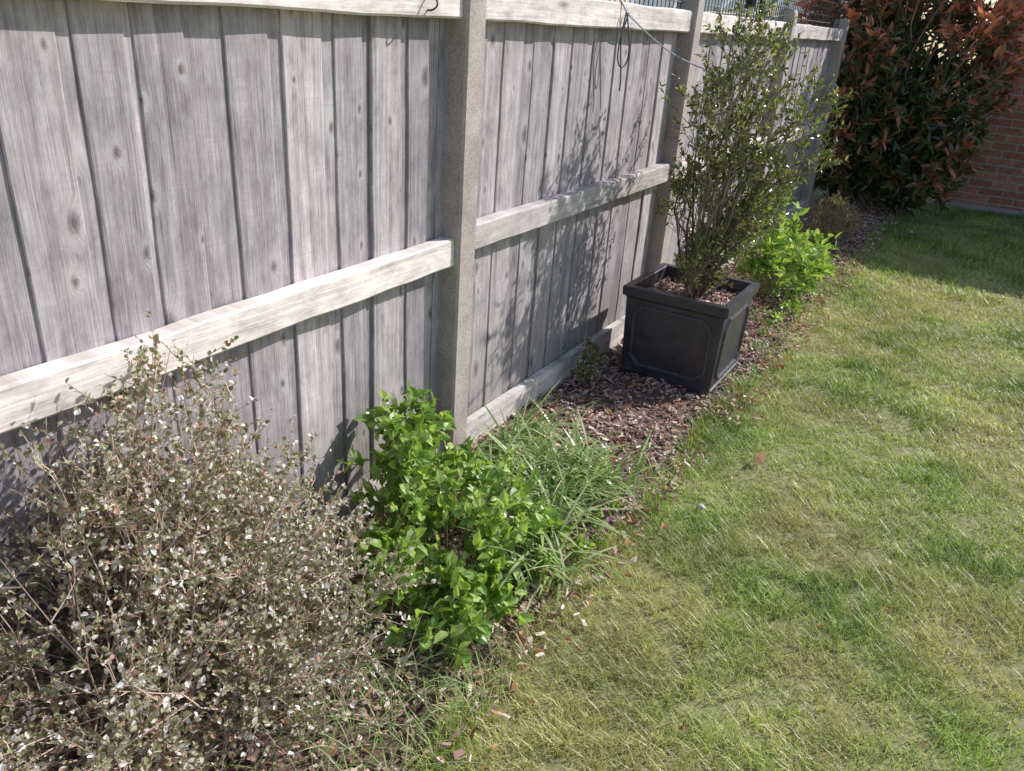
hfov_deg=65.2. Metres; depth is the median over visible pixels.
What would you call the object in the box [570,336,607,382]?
periwinkle plant
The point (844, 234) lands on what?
heather shrub
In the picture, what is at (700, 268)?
azalea shrub
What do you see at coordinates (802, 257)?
broad leaved plant
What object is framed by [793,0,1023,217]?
photinia bush
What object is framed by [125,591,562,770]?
grass tuft
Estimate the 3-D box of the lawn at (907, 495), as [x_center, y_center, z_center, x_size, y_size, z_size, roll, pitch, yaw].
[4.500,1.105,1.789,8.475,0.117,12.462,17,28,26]
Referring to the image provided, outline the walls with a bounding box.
[941,0,1023,210]
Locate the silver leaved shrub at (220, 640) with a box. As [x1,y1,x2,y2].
[0,307,441,770]
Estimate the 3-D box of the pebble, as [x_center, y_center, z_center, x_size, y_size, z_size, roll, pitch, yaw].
[0.648,0.415,2.740,0.028,0.018,0.022,17,28,26]
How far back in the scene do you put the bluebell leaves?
2.70 m
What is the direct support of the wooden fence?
on the ground at (815, 195)
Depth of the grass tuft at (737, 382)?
3.87 m
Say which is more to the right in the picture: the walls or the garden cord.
the walls
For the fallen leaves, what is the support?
on the bark mulch
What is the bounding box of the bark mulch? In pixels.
[45,200,902,770]
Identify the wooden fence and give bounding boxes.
[0,0,849,753]
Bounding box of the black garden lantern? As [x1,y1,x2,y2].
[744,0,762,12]
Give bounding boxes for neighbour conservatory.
[628,0,880,87]
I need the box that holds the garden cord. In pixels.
[609,0,708,90]
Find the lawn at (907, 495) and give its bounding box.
[391,201,1023,770]
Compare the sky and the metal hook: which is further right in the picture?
the sky
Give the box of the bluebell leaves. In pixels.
[435,378,671,612]
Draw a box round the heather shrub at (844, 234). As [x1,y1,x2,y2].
[800,182,864,245]
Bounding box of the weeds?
[529,293,804,583]
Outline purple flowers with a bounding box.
[546,476,634,547]
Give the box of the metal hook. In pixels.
[427,0,437,10]
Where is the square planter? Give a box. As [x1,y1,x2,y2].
[619,263,759,395]
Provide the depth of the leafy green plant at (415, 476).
2.23 m
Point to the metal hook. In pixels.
(435, 7)
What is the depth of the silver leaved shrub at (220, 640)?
1.56 m
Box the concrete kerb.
[931,198,1023,216]
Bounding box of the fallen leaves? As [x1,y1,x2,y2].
[191,227,1015,770]
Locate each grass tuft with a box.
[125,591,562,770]
[620,257,856,497]
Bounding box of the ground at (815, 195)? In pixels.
[501,75,970,394]
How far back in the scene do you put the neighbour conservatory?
10.72 m
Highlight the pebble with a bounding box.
[697,504,704,508]
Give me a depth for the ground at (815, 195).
8.72 m
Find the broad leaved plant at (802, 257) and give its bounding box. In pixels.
[732,176,841,302]
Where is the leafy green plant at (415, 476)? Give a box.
[337,381,571,671]
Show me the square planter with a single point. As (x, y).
(672, 335)
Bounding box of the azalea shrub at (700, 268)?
[654,0,858,299]
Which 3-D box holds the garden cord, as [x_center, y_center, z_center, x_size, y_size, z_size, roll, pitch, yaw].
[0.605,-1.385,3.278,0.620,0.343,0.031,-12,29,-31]
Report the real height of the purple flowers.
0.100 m
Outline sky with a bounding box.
[606,0,997,71]
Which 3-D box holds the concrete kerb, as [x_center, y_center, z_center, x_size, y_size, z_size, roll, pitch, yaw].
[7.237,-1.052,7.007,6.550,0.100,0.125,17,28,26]

